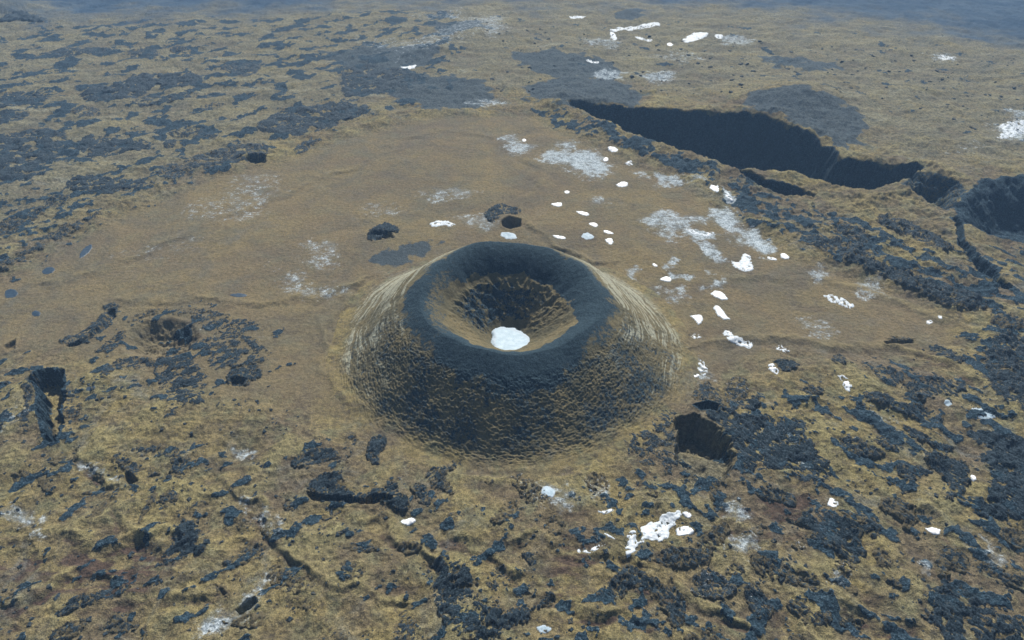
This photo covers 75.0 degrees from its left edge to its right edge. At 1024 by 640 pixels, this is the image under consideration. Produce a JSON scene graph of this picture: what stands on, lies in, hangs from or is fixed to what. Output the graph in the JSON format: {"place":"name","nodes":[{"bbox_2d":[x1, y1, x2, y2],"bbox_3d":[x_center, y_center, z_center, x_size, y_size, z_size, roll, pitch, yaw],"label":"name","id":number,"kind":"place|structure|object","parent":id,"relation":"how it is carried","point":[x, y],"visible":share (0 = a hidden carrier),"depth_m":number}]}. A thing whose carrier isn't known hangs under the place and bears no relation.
{"place":"outdoors","nodes":[
{"label":"outdoors","id":0,"kind":"place"},
{"bbox_2d":[491,327,529,349],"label":"frozen lake","id":1,"kind":"structure","parent":0,"point":[504,338],"depth_m":383.72},
{"bbox_2d":[0,0,1023,639],"bbox_3d":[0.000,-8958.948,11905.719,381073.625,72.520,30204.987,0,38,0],"label":"ground","id":2,"kind":"structure","parent":0,"point":[784,158],"depth_m":453.76},
{"bbox_2d":[0,109,28,123],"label":"lava outcrop","id":3,"kind":"object","parent":2,"relation":"on","point":[22,114],"visible":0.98,"depth_m":667.37},
{"bbox_2d":[0,210,44,234],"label":"lava outcrop","id":4,"kind":"object","parent":2,"relation":"on","point":[6,224],"visible":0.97,"depth_m":500.55},
{"bbox_2d":[0,10,47,21],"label":"lava outcrop","id":5,"kind":"object","parent":2,"relation":"on","point":[19,15],"visible":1,"depth_m":949.39},
{"bbox_2d":[0,91,51,107],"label":"lava outcrop","id":6,"kind":"object","parent":2,"relation":"on","point":[17,94],"visible":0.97,"depth_m":707.36},
{"bbox_2d":[18,372,39,433],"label":"lava outcrop","id":7,"kind":"object","parent":2,"relation":"on","point":[27,395],"visible":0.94,"depth_m":351.24},
{"bbox_2d":[0,127,66,181],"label":"lava outcrop","id":8,"kind":"object","parent":2,"relation":"on","point":[7,172],"visible":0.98,"depth_m":598.48},
{"bbox_2d":[37,475,55,493],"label":"lava outcrop","id":9,"kind":"object","parent":2,"relation":"on","point":[43,483],"visible":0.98,"depth_m":310.10},
{"bbox_2d":[32,194,69,211],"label":"lava outcrop","id":10,"kind":"object","parent":2,"relation":"on","point":[60,197],"visible":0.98,"depth_m":525.32},
{"bbox_2d":[0,211,102,271],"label":"lava outcrop","id":11,"kind":"object","parent":2,"relation":"on","point":[38,246],"visible":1,"depth_m":485.04},
{"bbox_2d":[48,618,87,639],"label":"lava outcrop","id":12,"kind":"object","parent":2,"relation":"on","point":[74,628],"visible":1,"depth_m":253.57},
{"bbox_2d":[62,388,82,424],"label":"lava outcrop","id":13,"kind":"object","parent":2,"relation":"on","point":[71,410],"visible":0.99,"depth_m":347.30},
{"bbox_2d":[40,47,117,56],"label":"lava outcrop","id":14,"kind":"object","parent":2,"relation":"on","point":[87,50],"visible":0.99,"depth_m":831.55},
{"bbox_2d":[70,105,100,117],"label":"lava outcrop","id":15,"kind":"object","parent":2,"relation":"on","point":[94,111],"visible":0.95,"depth_m":677.58},
{"bbox_2d":[58,301,122,346],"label":"lava outcrop","id":16,"kind":"object","parent":2,"relation":"on","point":[112,309],"visible":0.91,"depth_m":405.83},
{"bbox_2d":[57,582,131,616],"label":"lava outcrop","id":17,"kind":"object","parent":2,"relation":"on","point":[72,605],"visible":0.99,"depth_m":263.56},
{"bbox_2d":[85,500,109,517],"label":"lava outcrop","id":18,"kind":"object","parent":2,"relation":"on","point":[94,513],"visible":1,"depth_m":298.13},
{"bbox_2d":[64,174,154,193],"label":"lava outcrop","id":19,"kind":"object","parent":2,"relation":"on","point":[85,185],"visible":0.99,"depth_m":548.46},
{"bbox_2d":[94,330,126,352],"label":"lava outcrop","id":20,"kind":"object","parent":2,"relation":"on","point":[105,347],"visible":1,"depth_m":393.10},
{"bbox_2d":[75,134,153,157],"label":"lava outcrop","id":21,"kind":"object","parent":2,"relation":"on","point":[100,148],"visible":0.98,"depth_m":610.60},
{"bbox_2d":[98,613,140,633],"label":"lava outcrop","id":22,"kind":"object","parent":2,"relation":"on","point":[117,620],"visible":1,"depth_m":256.44},
{"bbox_2d":[100,356,154,377],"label":"lava outcrop","id":23,"kind":"object","parent":2,"relation":"on","point":[111,368],"visible":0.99,"depth_m":377.59},
{"bbox_2d":[111,452,161,482],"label":"lava outcrop","id":24,"kind":"object","parent":2,"relation":"on","point":[131,467],"visible":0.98,"depth_m":317.65},
{"bbox_2d":[78,72,202,100],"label":"lava outcrop","id":25,"kind":"object","parent":2,"relation":"on","point":[146,81],"visible":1,"depth_m":735.30},
{"bbox_2d":[121,47,160,58],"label":"lava outcrop","id":26,"kind":"object","parent":2,"relation":"on","point":[134,53],"visible":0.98,"depth_m":830.65},
{"bbox_2d":[138,488,157,523],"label":"lava outcrop","id":27,"kind":"object","parent":2,"relation":"on","point":[146,508],"visible":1,"depth_m":300.73},
{"bbox_2d":[131,443,190,478],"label":"lava outcrop","id":28,"kind":"object","parent":2,"relation":"on","point":[175,459],"visible":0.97,"depth_m":321.48},
{"bbox_2d":[130,91,196,107],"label":"lava outcrop","id":29,"kind":"object","parent":2,"relation":"on","point":[173,98],"visible":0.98,"depth_m":702.20},
{"bbox_2d":[158,490,178,506],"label":"lava outcrop","id":30,"kind":"object","parent":2,"relation":"on","point":[174,498],"visible":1,"depth_m":302.37},
{"bbox_2d":[156,162,196,181],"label":"lava outcrop","id":31,"kind":"object","parent":2,"relation":"on","point":[178,169],"visible":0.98,"depth_m":569.03},
{"bbox_2d":[125,307,229,328],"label":"lava outcrop","id":32,"kind":"object","parent":2,"relation":"on","point":[212,315],"visible":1,"depth_m":414.50},
{"bbox_2d":[153,355,208,417],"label":"lava outcrop","id":33,"kind":"object","parent":2,"relation":"on","point":[192,380],"visible":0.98,"depth_m":368.65},
{"bbox_2d":[159,517,205,565],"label":"lava outcrop","id":34,"kind":"object","parent":2,"relation":"on","point":[185,534],"visible":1,"depth_m":285.22},
{"bbox_2d":[168,126,218,138],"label":"lava outcrop","id":35,"kind":"object","parent":2,"relation":"on","point":[182,134],"visible":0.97,"depth_m":632.62},
{"bbox_2d":[184,143,269,168],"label":"lava outcrop","id":36,"kind":"object","parent":2,"relation":"on","point":[255,158],"visible":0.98,"depth_m":595.46},
{"bbox_2d":[198,332,271,369],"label":"lava outcrop","id":37,"kind":"object","parent":2,"relation":"on","point":[238,353],"visible":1,"depth_m":387.84},
{"bbox_2d":[216,318,258,334],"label":"lava outcrop","id":38,"kind":"object","parent":2,"relation":"on","point":[238,322],"visible":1,"depth_m":406.51},
{"bbox_2d":[220,62,260,76],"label":"lava outcrop","id":39,"kind":"object","parent":2,"relation":"on","point":[256,67],"visible":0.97,"depth_m":781.34},
{"bbox_2d":[222,542,265,565],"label":"lava outcrop","id":40,"kind":"object","parent":2,"relation":"on","point":[258,549],"visible":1,"depth_m":282.23},
{"bbox_2d":[226,364,262,386],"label":"lava outcrop","id":41,"kind":"object","parent":2,"relation":"on","point":[258,374],"visible":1,"depth_m":370.12},
{"bbox_2d":[222,611,268,628],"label":"lava outcrop","id":42,"kind":"object","parent":2,"relation":"on","point":[255,616],"visible":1,"depth_m":256.17},
{"bbox_2d":[233,516,270,540],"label":"lava outcrop","id":43,"kind":"object","parent":2,"relation":"on","point":[244,520],"visible":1,"depth_m":293.30},
{"bbox_2d":[266,563,315,594],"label":"lava outcrop","id":44,"kind":"object","parent":2,"relation":"on","point":[295,580],"visible":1,"depth_m":271.25},
{"bbox_2d":[293,137,322,154],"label":"lava outcrop","id":45,"kind":"object","parent":2,"relation":"on","point":[309,142],"visible":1,"depth_m":615.21},
{"bbox_2d":[257,101,368,135],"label":"lava outcrop","id":46,"kind":"object","parent":2,"relation":"on","point":[271,121],"visible":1,"depth_m":661.44},
{"bbox_2d":[290,447,339,468],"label":"lava outcrop","id":47,"kind":"object","parent":2,"relation":"on","point":[318,455],"visible":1,"depth_m":324.78},
{"bbox_2d":[325,626,348,639],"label":"lava outcrop","id":48,"kind":"object","parent":2,"relation":"on","point":[339,636],"visible":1,"depth_m":252.98},
{"bbox_2d":[343,433,357,457],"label":"lava outcrop","id":49,"kind":"object","parent":2,"relation":"on","point":[353,435],"visible":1,"depth_m":334.71},
{"bbox_2d":[341,560,365,578],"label":"lava outcrop","id":50,"kind":"object","parent":2,"relation":"on","point":[343,567],"visible":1,"depth_m":273.70},
{"bbox_2d":[304,469,410,514],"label":"lava outcrop","id":51,"kind":"object","parent":2,"relation":"on","point":[320,483],"visible":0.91,"depth_m":307.00},
{"bbox_2d":[343,542,380,552],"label":"lava outcrop","id":52,"kind":"object","parent":2,"relation":"on","point":[369,549],"visible":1,"depth_m":283.28},
{"bbox_2d":[364,434,386,464],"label":"lava outcrop","id":53,"kind":"object","parent":2,"relation":"on","point":[375,446],"visible":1,"depth_m":330.36},
{"bbox_2d":[339,63,417,101],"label":"lava outcrop","id":54,"kind":"object","parent":2,"relation":"on","point":[382,85],"visible":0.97,"depth_m":749.20},
{"bbox_2d":[367,222,399,240],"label":"lava outcrop","id":55,"kind":"object","parent":2,"relation":"on","point":[378,232],"visible":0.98,"depth_m":494.36},
{"bbox_2d":[391,610,420,639],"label":"lava outcrop","id":56,"kind":"object","parent":2,"relation":"on","point":[408,628],"visible":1,"depth_m":254.57},
{"bbox_2d":[394,541,422,555],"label":"lava outcrop","id":57,"kind":"object","parent":2,"relation":"on","point":[403,547],"visible":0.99,"depth_m":282.88},
{"bbox_2d":[409,482,431,506],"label":"lava outcrop","id":58,"kind":"object","parent":2,"relation":"on","point":[418,489],"visible":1,"depth_m":306.82},
{"bbox_2d":[425,459,462,494],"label":"lava outcrop","id":59,"kind":"object","parent":2,"relation":"on","point":[443,484],"visible":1,"depth_m":315.10},
{"bbox_2d":[428,555,555,639],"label":"lava outcrop","id":60,"kind":"object","parent":2,"relation":"on","point":[462,576],"visible":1,"depth_m":261.33},
{"bbox_2d":[486,564,516,590],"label":"lava outcrop","id":61,"kind":"object","parent":2,"relation":"on","point":[502,568],"visible":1,"depth_m":273.17},
{"bbox_2d":[483,203,520,222],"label":"lava outcrop","id":62,"kind":"object","parent":2,"relation":"on","point":[489,215],"visible":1,"depth_m":517.77},
{"bbox_2d":[490,498,517,524],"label":"lava outcrop","id":63,"kind":"object","parent":2,"relation":"on","point":[502,514],"visible":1,"depth_m":296.00},
{"bbox_2d":[0,341,1023,639],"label":"loose stones","id":64,"kind":"object","parent":2,"relation":"on","point":[288,619],"visible":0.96,"depth_m":290.17},
{"bbox_2d":[509,472,547,503],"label":"lava outcrop","id":65,"kind":"object","parent":2,"relation":"on","point":[535,488],"visible":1,"depth_m":308.31},
{"bbox_2d":[545,514,565,533],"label":"lava outcrop","id":66,"kind":"object","parent":2,"relation":"on","point":[552,518],"visible":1,"depth_m":293.81},
{"bbox_2d":[584,471,608,493],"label":"lava outcrop","id":67,"kind":"object","parent":2,"relation":"on","point":[596,476],"visible":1,"depth_m":313.23},
{"bbox_2d":[610,22,659,31],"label":"snow patch","id":68,"kind":"object","parent":2,"relation":"on","point":[639,26],"visible":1,"depth_m":926.38},
{"bbox_2d":[596,563,685,627],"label":"lava outcrop","id":69,"kind":"object","parent":2,"relation":"on","point":[633,581],"visible":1,"depth_m":268.95},
{"bbox_2d":[624,409,681,475],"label":"lava outcrop","id":70,"kind":"object","parent":2,"relation":"on","point":[655,441],"visible":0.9,"depth_m":331.42},
{"bbox_2d":[625,510,681,557],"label":"snow patch","id":71,"kind":"object","parent":2,"relation":"on","point":[649,529],"visible":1,"depth_m":290.36},
{"bbox_2d":[652,546,713,568],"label":"lava outcrop","id":72,"kind":"object","parent":2,"relation":"on","point":[670,555],"visible":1,"depth_m":280.22},
{"bbox_2d":[676,526,693,535],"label":"snow patch","id":73,"kind":"object","parent":2,"relation":"on","point":[684,530],"visible":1,"depth_m":290.34},
{"bbox_2d":[683,32,707,42],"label":"snow patch","id":74,"kind":"object","parent":2,"relation":"on","point":[695,36],"visible":0.99,"depth_m":889.40},
{"bbox_2d":[683,626,725,639],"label":"lava outcrop","id":75,"kind":"object","parent":2,"relation":"on","point":[687,636],"visible":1,"depth_m":252.10},
{"bbox_2d":[680,474,730,488],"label":"lava outcrop","id":76,"kind":"object","parent":2,"relation":"on","point":[715,483],"visible":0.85,"depth_m":310.84},
{"bbox_2d":[690,381,723,410],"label":"lava outcrop","id":77,"kind":"object","parent":2,"relation":"on","point":[701,392],"visible":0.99,"depth_m":359.41},
{"bbox_2d":[690,520,730,553],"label":"lava outcrop","id":78,"kind":"object","parent":2,"relation":"on","point":[719,530],"visible":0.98,"depth_m":287.14},
{"bbox_2d":[690,567,736,600],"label":"lava outcrop","id":79,"kind":"object","parent":2,"relation":"on","point":[704,579],"visible":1,"depth_m":269.37},
{"bbox_2d":[724,562,744,578],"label":"lava outcrop","id":80,"kind":"object","parent":2,"relation":"on","point":[739,568],"visible":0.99,"depth_m":274.79},
{"bbox_2d":[722,375,749,403],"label":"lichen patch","id":81,"kind":"object","parent":2,"relation":"on","point":[742,394],"visible":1,"depth_m":358.88},
{"bbox_2d":[723,330,752,348],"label":"snow patch","id":82,"kind":"object","parent":2,"relation":"on","point":[734,339],"visible":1,"depth_m":395.23},
{"bbox_2d":[731,254,753,271],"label":"snow patch","id":83,"kind":"object","parent":2,"relation":"on","point":[743,263],"visible":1,"depth_m":459.44},
{"bbox_2d":[483,22,1023,129],"bbox_3d":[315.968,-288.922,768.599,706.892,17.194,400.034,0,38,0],"label":"boulders","id":84,"kind":"object","parent":2,"relation":"on","point":[741,84],"visible":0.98,"depth_m":778.58},
{"bbox_2d":[744,583,773,619],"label":"lava outcrop","id":85,"kind":"object","parent":2,"relation":"on","point":[751,602],"visible":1,"depth_m":264.22},
{"bbox_2d":[705,395,833,482],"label":"lava outcrop","id":86,"kind":"object","parent":2,"relation":"on","point":[797,452],"visible":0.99,"depth_m":329.35},
{"bbox_2d":[755,487,796,507],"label":"lava outcrop","id":87,"kind":"object","parent":2,"relation":"on","point":[778,495],"visible":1,"depth_m":304.69},
{"bbox_2d":[773,359,799,371],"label":"lava outcrop","id":88,"kind":"object","parent":2,"relation":"on","point":[786,365],"visible":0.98,"depth_m":374.24},
{"bbox_2d":[749,553,826,591],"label":"lava outcrop","id":89,"kind":"object","parent":2,"relation":"on","point":[755,561],"visible":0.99,"depth_m":273.24},
{"bbox_2d":[786,599,832,625],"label":"lava outcrop","id":90,"kind":"object","parent":2,"relation":"on","point":[826,616],"visible":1,"depth_m":259.32},
{"bbox_2d":[802,385,824,394],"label":"lava outcrop","id":91,"kind":"object","parent":2,"relation":"on","point":[812,389],"visible":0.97,"depth_m":358.27},
{"bbox_2d":[781,507,881,563],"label":"lava outcrop","id":92,"kind":"object","parent":2,"relation":"on","point":[847,525],"visible":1,"depth_m":288.44},
{"bbox_2d":[823,294,853,308],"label":"snow patch","id":93,"kind":"object","parent":2,"relation":"on","point":[837,300],"visible":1,"depth_m":426.69},
{"bbox_2d":[804,234,874,257],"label":"lava outcrop","id":94,"kind":"object","parent":2,"relation":"on","point":[821,241],"visible":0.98,"depth_m":469.71},
{"bbox_2d":[834,559,855,573],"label":"lava outcrop","id":95,"kind":"object","parent":2,"relation":"on","point":[842,563],"visible":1,"depth_m":274.92},
{"bbox_2d":[838,616,864,629],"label":"lava outcrop","id":96,"kind":"object","parent":2,"relation":"on","point":[854,621],"visible":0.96,"depth_m":258.29},
{"bbox_2d":[833,223,871,242],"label":"lava outcrop","id":97,"kind":"object","parent":2,"relation":"on","point":[851,234],"visible":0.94,"depth_m":483.25},
{"bbox_2d":[841,508,880,523],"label":"lava outcrop","id":98,"kind":"object","parent":2,"relation":"on","point":[862,518],"visible":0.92,"depth_m":294.38},
{"bbox_2d":[839,435,885,460],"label":"lava outcrop","id":99,"kind":"object","parent":2,"relation":"on","point":[860,450],"visible":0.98,"depth_m":324.99},
{"bbox_2d":[872,548,892,569],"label":"lava outcrop","id":100,"kind":"object","parent":2,"relation":"on","point":[879,554],"visible":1,"depth_m":277.38},
{"bbox_2d":[873,435,903,451],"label":"lava outcrop","id":101,"kind":"object","parent":2,"relation":"on","point":[885,443],"visible":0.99,"depth_m":327.81},
{"bbox_2d":[874,364,905,384],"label":"lava outcrop","id":102,"kind":"object","parent":2,"relation":"on","point":[899,376],"visible":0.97,"depth_m":367.37},
{"bbox_2d":[878,495,918,531],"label":"lava outcrop","id":103,"kind":"object","parent":2,"relation":"on","point":[905,515],"visible":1,"depth_m":296.67},
{"bbox_2d":[887,335,915,343],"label":"lava outcrop","id":104,"kind":"object","parent":2,"relation":"on","point":[895,338],"visible":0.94,"depth_m":396.00},
{"bbox_2d":[864,390,943,423],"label":"lava outcrop","id":105,"kind":"object","parent":2,"relation":"on","point":[877,397],"visible":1,"depth_m":347.18},
{"bbox_2d":[842,253,987,310],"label":"lava outcrop","id":106,"kind":"object","parent":2,"relation":"on","point":[966,299],"visible":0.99,"depth_m":432.36},
{"bbox_2d":[895,461,934,480],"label":"lava outcrop","id":107,"kind":"object","parent":2,"relation":"on","point":[903,468],"visible":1,"depth_m":314.55},
{"bbox_2d":[877,212,954,252],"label":"lava outcrop","id":108,"kind":"object","parent":2,"relation":"on","point":[893,224],"visible":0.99,"depth_m":485.52},
{"bbox_2d":[902,424,954,451],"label":"lava outcrop","id":109,"kind":"object","parent":2,"relation":"on","point":[920,437],"visible":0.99,"depth_m":330.51},
{"bbox_2d":[902,374,966,402],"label":"lava outcrop","id":110,"kind":"object","parent":2,"relation":"on","point":[923,396],"visible":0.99,"depth_m":358.00},
{"bbox_2d":[923,449,971,500],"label":"lava outcrop","id":111,"kind":"object","parent":2,"relation":"on","point":[941,463],"visible":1,"depth_m":315.17},
{"bbox_2d":[928,344,967,363],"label":"lava outcrop","id":112,"kind":"object","parent":2,"relation":"on","point":[950,354],"visible":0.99,"depth_m":382.16},
{"bbox_2d":[934,544,970,577],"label":"lava outcrop","id":113,"kind":"object","parent":2,"relation":"on","point":[955,556],"visible":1,"depth_m":276.87},
{"bbox_2d":[922,578,1023,639],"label":"lava outcrop","id":114,"kind":"object","parent":2,"relation":"on","point":[974,610],"visible":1,"depth_m":257.65},
{"bbox_2d":[960,427,1023,521],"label":"lava outcrop","id":115,"kind":"object","parent":2,"relation":"on","point":[1013,447],"visible":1,"depth_m":316.06},
{"bbox_2d":[975,561,1023,592],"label":"lava outcrop","id":116,"kind":"object","parent":2,"relation":"on","point":[991,573],"visible":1,"depth_m":271.86},
{"bbox_2d":[979,329,1023,410],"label":"lava outcrop","id":117,"kind":"object","parent":2,"relation":"on","point":[1007,356],"visible":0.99,"depth_m":370.87},
{"bbox_2d":[989,313,1023,329],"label":"lava outcrop","id":118,"kind":"object","parent":2,"relation":"on","point":[1002,322],"visible":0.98,"depth_m":401.66},
{"bbox_2d":[997,120,1023,138],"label":"snow patch","id":119,"kind":"object","parent":2,"relation":"on","point":[1012,130],"visible":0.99,"depth_m":641.96},
{"bbox_2d":[999,527,1023,550],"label":"lava outcrop","id":120,"kind":"object","parent":2,"relation":"on","point":[1013,535],"visible":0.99,"depth_m":288.68},
{"bbox_2d":[325,241,700,476],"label":"crater hill","id":121,"kind":"structure","parent":0,"point":[602,363],"depth_m":353.99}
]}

